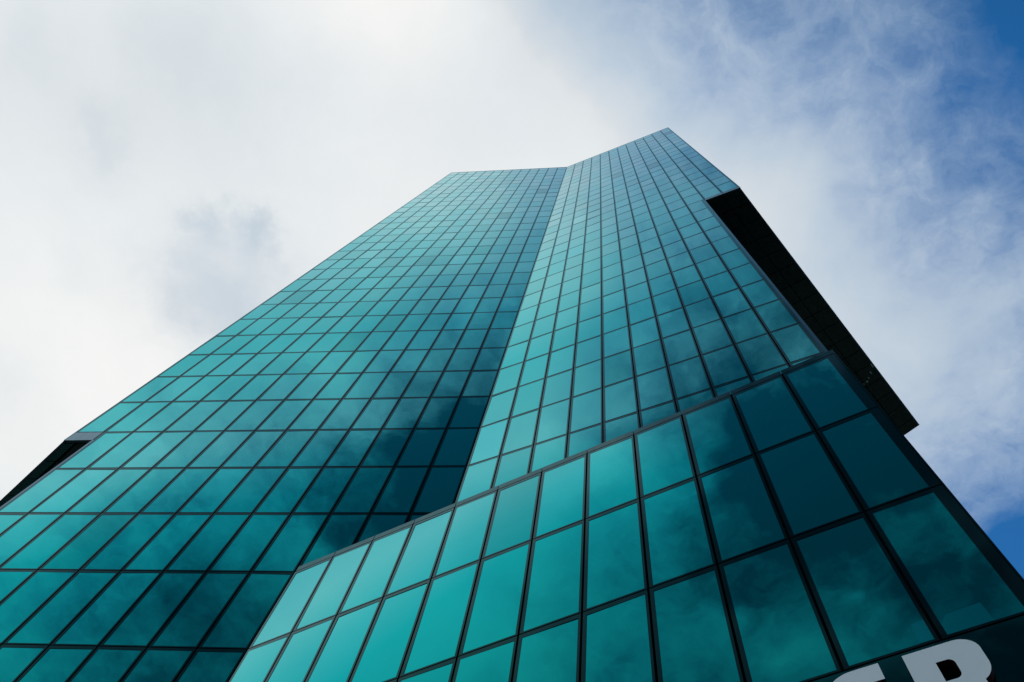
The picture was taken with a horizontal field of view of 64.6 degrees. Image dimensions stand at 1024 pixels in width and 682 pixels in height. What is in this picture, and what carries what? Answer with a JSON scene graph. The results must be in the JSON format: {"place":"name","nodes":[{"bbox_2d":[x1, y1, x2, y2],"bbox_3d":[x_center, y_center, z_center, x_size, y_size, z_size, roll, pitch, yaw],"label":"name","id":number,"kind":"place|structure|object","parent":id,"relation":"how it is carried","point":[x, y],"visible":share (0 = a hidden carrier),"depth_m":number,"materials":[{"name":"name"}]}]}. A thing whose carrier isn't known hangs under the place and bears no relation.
{"place":"outdoors","nodes":[
{"label":"outdoors","id":0,"kind":"place"},
{"bbox_2d":[0,127,1023,681],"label":"office tower","id":1,"kind":"structure","parent":0,"point":[634,411],"depth_m":27.64,"materials":[{"name":"glass"}]},
{"bbox_2d":[0,570,36,602],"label":"window","id":2,"kind":"structure","parent":1,"relation":"in","point":[10,580],"depth_m":26.78,"materials":[{"name":"teal glass"}]},
{"bbox_2d":[0,570,77,644],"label":"window","id":3,"kind":"structure","parent":1,"relation":"in","point":[29,597],"depth_m":25.75,"materials":[{"name":"teal glass"}]},
{"bbox_2d":[0,468,84,512],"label":"window","id":4,"kind":"structure","parent":1,"relation":"in","point":[27,501],"depth_m":32.83,"materials":[{"name":"teal glass"}]},
{"bbox_2d":[0,513,100,569],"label":"window","id":5,"kind":"structure","parent":1,"relation":"in","point":[41,549],"depth_m":28.95,"materials":[{"name":"teal glass"}]},
{"bbox_2d":[3,570,119,645],"bbox_3d":[-13.937,8.293,25.301,1.448,3.671,0.120,-1,-72,7],"label":"window","id":6,"kind":"structure","parent":1,"relation":"in","point":[51,620],"depth_m":25.09,"materials":[{"name":"teal glass"}]},
{"bbox_2d":[30,468,117,513],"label":"window","id":7,"kind":"structure","parent":1,"relation":"in","point":[80,486],"depth_m":32.66,"materials":[{"name":"teal glass"}]},
{"bbox_2d":[39,513,137,570],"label":"window","id":8,"kind":"structure","parent":1,"relation":"in","point":[83,547],"depth_m":28.79,"materials":[{"name":"teal glass"}]},
{"bbox_2d":[51,571,162,647],"bbox_3d":[-12.448,8.257,25.128,1.448,3.671,0.120,-1,-72,7],"label":"window","id":9,"kind":"structure","parent":1,"relation":"in","point":[105,612],"depth_m":24.92,"materials":[{"name":"teal glass"}]},
{"bbox_2d":[68,646,145,681],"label":"window","id":10,"kind":"structure","parent":1,"relation":"in","point":[106,664],"depth_m":22.48,"materials":[{"name":"teal glass"}]},
{"bbox_2d":[66,468,151,512],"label":"window","id":11,"kind":"structure","parent":1,"relation":"in","point":[105,494],"depth_m":32.47,"materials":[{"name":"teal glass"}]},
{"bbox_2d":[88,431,162,468],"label":"window","id":12,"kind":"structure","parent":1,"relation":"in","point":[135,442],"depth_m":36.16,"materials":[{"name":"teal glass"}]},
{"bbox_2d":[80,513,174,571],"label":"window","id":13,"kind":"structure","parent":1,"relation":"in","point":[117,553],"depth_m":28.62,"materials":[{"name":"teal glass"}]},
{"bbox_2d":[103,468,184,513],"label":"window","id":14,"kind":"structure","parent":1,"relation":"in","point":[136,498],"depth_m":32.30,"materials":[{"name":"teal glass"}]},
{"bbox_2d":[99,571,205,648],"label":"window","id":15,"kind":"structure","parent":1,"relation":"in","point":[141,625],"depth_m":24.75,"materials":[{"name":"teal glass"}]},
{"bbox_2d":[121,647,195,681],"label":"window","id":16,"kind":"structure","parent":1,"relation":"in","point":[155,664],"depth_m":22.33,"materials":[{"name":"teal glass"}]},
{"bbox_2d":[122,513,212,571],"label":"window","id":17,"kind":"structure","parent":1,"relation":"in","point":[167,544],"depth_m":28.44,"materials":[{"name":"teal glass"}]},
{"bbox_2d":[140,468,218,513],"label":"window","id":18,"kind":"structure","parent":1,"relation":"in","point":[170,500],"depth_m":32.11,"materials":[{"name":"teal glass"}]},
{"bbox_2d":[153,431,223,467],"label":"window","id":19,"kind":"structure","parent":1,"relation":"in","point":[190,448],"depth_m":35.80,"materials":[{"name":"teal glass"}]},
{"bbox_2d":[149,571,249,649],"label":"window","id":20,"kind":"structure","parent":1,"relation":"in","point":[188,627],"depth_m":24.56,"materials":[{"name":"teal glass"}]},
{"bbox_2d":[165,513,251,571],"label":"window","id":21,"kind":"structure","parent":1,"relation":"in","point":[211,540],"depth_m":28.28,"materials":[{"name":"teal glass"}]},
{"bbox_2d":[175,648,246,681],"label":"window","id":22,"kind":"structure","parent":1,"relation":"in","point":[206,665],"depth_m":22.19,"materials":[{"name":"teal glass"}]},
{"bbox_2d":[177,467,252,513],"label":"window","id":23,"kind":"structure","parent":1,"relation":"in","point":[208,499],"depth_m":31.97,"materials":[{"name":"teal glass"}]},
{"bbox_2d":[187,430,253,467],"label":"window","id":24,"kind":"structure","parent":1,"relation":"in","point":[221,449],"depth_m":35.62,"materials":[{"name":"teal glass"}]},
{"bbox_2d":[198,572,293,650],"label":"window","id":25,"kind":"structure","parent":1,"relation":"in","point":[243,618],"depth_m":24.39,"materials":[{"name":"teal glass"}]},
{"bbox_2d":[208,513,290,572],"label":"window","id":26,"kind":"structure","parent":1,"relation":"in","point":[247,547],"depth_m":28.09,"materials":[{"name":"teal glass"}]},
{"bbox_2d":[215,467,287,513],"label":"window","id":27,"kind":"structure","parent":1,"relation":"in","point":[249,494],"depth_m":31.80,"materials":[{"name":"teal glass"}]},
{"bbox_2d":[221,430,285,467],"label":"window","id":28,"kind":"structure","parent":1,"relation":"in","point":[249,454],"depth_m":35.49,"materials":[{"name":"teal glass"}]},
{"bbox_2d":[229,633,290,681],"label":"window","id":29,"kind":"structure","parent":1,"relation":"in","point":[258,662],"depth_m":21.76,"materials":[{"name":"teal glass"}]},
{"bbox_2d":[255,430,316,467],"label":"window","id":30,"kind":"structure","parent":1,"relation":"in","point":[283,453],"depth_m":35.29,"materials":[{"name":"teal glass"}]},
{"bbox_2d":[253,467,322,513],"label":"window","id":31,"kind":"structure","parent":1,"relation":"in","point":[289,490],"depth_m":31.61,"materials":[{"name":"teal glass"}]},
{"bbox_2d":[251,513,329,572],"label":"window","id":32,"kind":"structure","parent":1,"relation":"in","point":[293,541],"depth_m":27.93,"materials":[{"name":"teal glass"}]},
{"bbox_2d":[249,557,332,648],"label":"window","id":33,"kind":"structure","parent":1,"relation":"in","point":[283,618],"depth_m":24.13,"materials":[{"name":"teal glass"}]},
{"bbox_2d":[265,616,335,681],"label":"window","id":34,"kind":"structure","parent":1,"relation":"in","point":[297,658],"depth_m":21.09,"materials":[{"name":"teal glass"}]},
{"bbox_2d":[289,429,348,466],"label":"window","id":35,"kind":"structure","parent":1,"relation":"in","point":[317,452],"depth_m":35.12,"materials":[{"name":"teal glass"}]},
{"bbox_2d":[292,467,357,513],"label":"window","id":36,"kind":"structure","parent":1,"relation":"in","point":[326,490],"depth_m":31.43,"materials":[{"name":"teal glass"}]},
{"bbox_2d":[293,541,371,631],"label":"window","id":37,"kind":"structure","parent":1,"relation":"in","point":[326,602],"depth_m":23.79,"materials":[{"name":"teal glass"}]},
{"bbox_2d":[297,513,369,568],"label":"window","id":38,"kind":"structure","parent":1,"relation":"in","point":[340,531],"depth_m":28.30,"materials":[{"name":"teal glass"}]},
{"bbox_2d":[305,598,382,681],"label":"window","id":39,"kind":"structure","parent":1,"relation":"in","point":[343,645],"depth_m":20.40,"materials":[{"name":"teal glass"}]},
{"bbox_2d":[324,429,380,467],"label":"window","id":40,"kind":"structure","parent":1,"relation":"in","point":[356,444],"depth_m":34.92,"materials":[{"name":"teal glass"}]},
{"bbox_2d":[331,466,393,514],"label":"window","id":41,"kind":"structure","parent":1,"relation":"in","point":[363,491],"depth_m":31.27,"materials":[{"name":"teal glass"}]},
{"bbox_2d":[338,525,412,614],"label":"window","id":42,"kind":"structure","parent":1,"relation":"in","point":[372,580],"depth_m":23.45,"materials":[{"name":"teal glass"}]},
{"bbox_2d":[355,513,409,543],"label":"window","id":43,"kind":"structure","parent":1,"relation":"in","point":[377,523],"depth_m":28.83,"materials":[{"name":"teal glass"}]},
{"bbox_2d":[360,429,412,466],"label":"window","id":44,"kind":"structure","parent":1,"relation":"in","point":[389,445],"depth_m":34.76,"materials":[{"name":"teal glass"}]},
{"bbox_2d":[349,579,430,681],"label":"window","id":45,"kind":"structure","parent":1,"relation":"in","point":[384,652],"depth_m":19.68,"materials":[{"name":"teal glass"}]},
{"bbox_2d":[371,466,429,513],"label":"window","id":46,"kind":"structure","parent":1,"relation":"in","point":[401,491],"depth_m":31.10,"materials":[{"name":"teal glass"}]},
{"bbox_2d":[407,513,428,521],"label":"window","id":47,"kind":"structure","parent":1,"relation":"in","point":[413,516],"depth_m":29.20,"materials":[{"name":"teal glass"}]},
{"bbox_2d":[384,508,454,596],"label":"window","id":48,"kind":"structure","parent":1,"relation":"in","point":[418,560],"depth_m":23.09,"materials":[{"name":"teal glass"}]},
{"bbox_2d":[395,428,445,466],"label":"window","id":49,"kind":"structure","parent":1,"relation":"in","point":[422,446],"depth_m":34.62,"materials":[{"name":"teal glass"}]},
{"bbox_2d":[411,466,465,512],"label":"window","id":50,"kind":"structure","parent":1,"relation":"in","point":[440,488],"depth_m":31.03,"materials":[{"name":"teal glass"}]},
{"bbox_2d":[400,560,480,677],"bbox_3d":[-1.634,6.609,19.482,1.439,3.671,0.122,-24,-76,13],"label":"window","id":51,"kind":"structure","parent":1,"relation":"in","point":[437,638],"depth_m":19.22,"materials":[{"name":"teal glass"}]},
{"bbox_2d":[431,428,478,467],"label":"window","id":52,"kind":"structure","parent":1,"relation":"in","point":[456,446],"depth_m":34.42,"materials":[{"name":"teal glass"}]},
{"bbox_2d":[432,490,497,577],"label":"window","id":53,"kind":"structure","parent":1,"relation":"in","point":[466,536],"depth_m":22.76,"materials":[{"name":"teal glass"}]},
{"bbox_2d":[455,456,499,502],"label":"window","id":54,"kind":"structure","parent":1,"relation":"in","point":[478,477],"depth_m":31.15,"materials":[{"name":"teal glass"}]},
{"bbox_2d":[452,636,518,681],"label":"window","id":55,"kind":"structure","parent":1,"relation":"in","point":[495,662],"depth_m":16.83,"materials":[{"name":"teal glass"}]},
{"bbox_2d":[458,541,531,655],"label":"window","id":56,"kind":"structure","parent":1,"relation":"in","point":[497,603],"depth_m":18.87,"materials":[{"name":"teal glass"}]},
{"bbox_2d":[482,473,541,558],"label":"window","id":57,"kind":"structure","parent":1,"relation":"in","point":[512,524],"depth_m":22.41,"materials":[{"name":"teal glass"}]},
{"bbox_2d":[492,445,533,487],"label":"window","id":58,"kind":"structure","parent":1,"relation":"in","point":[512,465],"depth_m":30.99,"materials":[{"name":"teal glass"}]},
{"bbox_2d":[513,613,582,681],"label":"window","id":59,"kind":"structure","parent":1,"relation":"in","point":[552,652],"depth_m":16.15,"materials":[{"name":"teal glass"}]},
{"bbox_2d":[529,434,567,472],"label":"window","id":60,"kind":"structure","parent":1,"relation":"in","point":[545,453],"depth_m":30.85,"materials":[{"name":"teal glass"}]},
{"bbox_2d":[520,520,585,634],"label":"window","id":61,"kind":"structure","parent":1,"relation":"in","point":[554,592],"depth_m":18.53,"materials":[{"name":"teal glass"}]},
{"bbox_2d":[533,454,587,538],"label":"window","id":62,"kind":"structure","parent":1,"relation":"in","point":[563,488],"depth_m":22.06,"materials":[{"name":"teal glass"}]},
{"bbox_2d":[566,423,602,457],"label":"window","id":63,"kind":"structure","parent":1,"relation":"in","point":[581,440],"depth_m":30.70,"materials":[{"name":"teal glass"}]},
{"bbox_2d":[569,388,602,432],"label":"window","id":64,"kind":"structure","parent":1,"relation":"in","point":[586,410],"depth_m":33.28,"materials":[{"name":"teal glass"}]},
{"bbox_2d":[586,435,640,518],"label":"window","id":65,"kind":"structure","parent":1,"relation":"in","point":[612,471],"depth_m":21.72,"materials":[{"name":"teal glass"}]},
{"bbox_2d":[583,499,648,611],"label":"window","id":66,"kind":"structure","parent":1,"relation":"in","point":[615,566],"depth_m":18.18,"materials":[{"name":"teal glass"}]},
{"bbox_2d":[581,590,657,681],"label":"window","id":67,"kind":"structure","parent":1,"relation":"in","point":[618,641],"depth_m":15.45,"materials":[{"name":"teal glass"}]},
{"bbox_2d":[603,377,638,421],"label":"window","id":68,"kind":"structure","parent":1,"relation":"in","point":[619,398],"depth_m":32.98,"materials":[{"name":"teal glass"}]},
{"bbox_2d":[603,411,639,441],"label":"window","id":69,"kind":"structure","parent":1,"relation":"in","point":[613,428],"depth_m":30.56,"materials":[{"name":"teal glass"}]},
{"bbox_2d":[635,366,674,410],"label":"window","id":70,"kind":"structure","parent":1,"relation":"in","point":[654,388],"depth_m":32.67,"materials":[{"name":"teal glass"}]},
{"bbox_2d":[639,400,676,426],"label":"window","id":71,"kind":"structure","parent":1,"relation":"in","point":[650,415],"depth_m":30.40,"materials":[{"name":"teal glass"}]},
{"bbox_2d":[635,416,696,497],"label":"window","id":72,"kind":"structure","parent":1,"relation":"in","point":[664,459],"depth_m":21.37,"materials":[{"name":"teal glass"}]},
{"bbox_2d":[641,477,717,587],"bbox_3d":[3.656,4.223,18.113,1.439,3.671,0.120,-24,-76,13],"label":"window","id":73,"kind":"structure","parent":1,"relation":"in","point":[678,543],"depth_m":17.83,"materials":[{"name":"teal glass"}]},
{"bbox_2d":[668,355,710,398],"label":"window","id":74,"kind":"structure","parent":1,"relation":"in","point":[688,377],"depth_m":32.38,"materials":[{"name":"teal glass"}]},
{"bbox_2d":[675,388,713,413],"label":"window","id":75,"kind":"structure","parent":1,"relation":"in","point":[683,403],"depth_m":30.24,"materials":[{"name":"teal glass"}]},
{"bbox_2d":[649,565,744,681],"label":"window","id":76,"kind":"structure","parent":1,"relation":"in","point":[694,639],"depth_m":14.73,"materials":[{"name":"teal glass"}]},
{"bbox_2d":[683,396,754,475],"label":"window","id":77,"kind":"structure","parent":1,"relation":"in","point":[717,437],"depth_m":21.03,"materials":[{"name":"teal glass"}]},
{"bbox_2d":[701,344,748,387],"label":"window","id":78,"kind":"structure","parent":1,"relation":"in","point":[724,365],"depth_m":32.07,"materials":[{"name":"teal glass"}]},
{"bbox_2d":[713,376,751,396],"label":"window","id":79,"kind":"structure","parent":1,"relation":"in","point":[727,387],"depth_m":30.09,"materials":[{"name":"teal glass"}]},
{"bbox_2d":[697,455,788,563],"bbox_3d":[4.978,3.626,17.771,1.439,3.671,0.120,-24,-76,13],"label":"window","id":80,"kind":"structure","parent":1,"relation":"in","point":[743,517],"depth_m":17.49,"materials":[{"name":"teal glass"}]},
{"bbox_2d":[735,333,786,376],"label":"window","id":81,"kind":"structure","parent":1,"relation":"in","point":[758,354],"depth_m":31.77,"materials":[{"name":"teal glass"}]},
{"bbox_2d":[750,364,788,381],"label":"window","id":82,"kind":"structure","parent":1,"relation":"in","point":[754,377],"depth_m":29.92,"materials":[{"name":"teal glass"}]},
{"bbox_2d":[732,375,813,452],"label":"window","id":83,"kind":"structure","parent":1,"relation":"in","point":[771,415],"depth_m":20.69,"materials":[{"name":"teal glass"}]},
{"bbox_2d":[719,540,841,681],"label":"window","id":84,"kind":"structure","parent":1,"relation":"in","point":[781,635],"depth_m":14.01,"materials":[{"name":"teal glass"}]},
{"bbox_2d":[769,322,824,365],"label":"window","id":85,"kind":"structure","parent":1,"relation":"in","point":[795,342],"depth_m":31.47,"materials":[{"name":"teal glass"}]},
{"bbox_2d":[789,352,824,366],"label":"window","id":86,"kind":"structure","parent":1,"relation":"in","point":[798,361],"depth_m":29.77,"materials":[{"name":"teal glass"}]},
{"bbox_2d":[756,431,862,537],"bbox_3d":[6.300,3.028,17.428,1.439,3.671,0.123,-24,-76,13],"label":"window","id":87,"kind":"structure","parent":1,"relation":"in","point":[810,493],"depth_m":17.15,"materials":[{"name":"teal glass"}]},
{"bbox_2d":[783,354,876,430],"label":"window","id":88,"kind":"structure","parent":1,"relation":"in","point":[827,392],"depth_m":20.34,"materials":[{"name":"teal glass"}]},
{"bbox_2d":[791,513,939,670],"bbox_3d":[5.923,4.199,13.932,1.439,3.671,0.120,-24,-76,13],"label":"window","id":89,"kind":"structure","parent":1,"relation":"in","point":[868,610],"depth_m":13.62,"materials":[{"name":"teal glass"}]},
{"bbox_2d":[817,407,941,513],"bbox_3d":[7.622,2.432,17.087,1.439,3.671,0.122,-24,-76,13],"label":"window","id":90,"kind":"structure","parent":1,"relation":"in","point":[880,467],"depth_m":16.80,"materials":[{"name":"teal glass"}]},
{"bbox_2d":[833,639,993,681],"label":"building sign","id":91,"kind":"object","parent":1,"relation":"attached to","point":[971,662],"visible":1,"depth_m":11.48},
{"bbox_2d":[866,485,1023,640],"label":"window","id":92,"kind":"structure","parent":1,"relation":"in","point":[948,563],"depth_m":13.39,"materials":[{"name":"teal glass"}]},
{"bbox_2d":[0,0,1023,578],"label":"sky","id":93,"kind":"structure","parent":0,"point":[168,168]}
]}

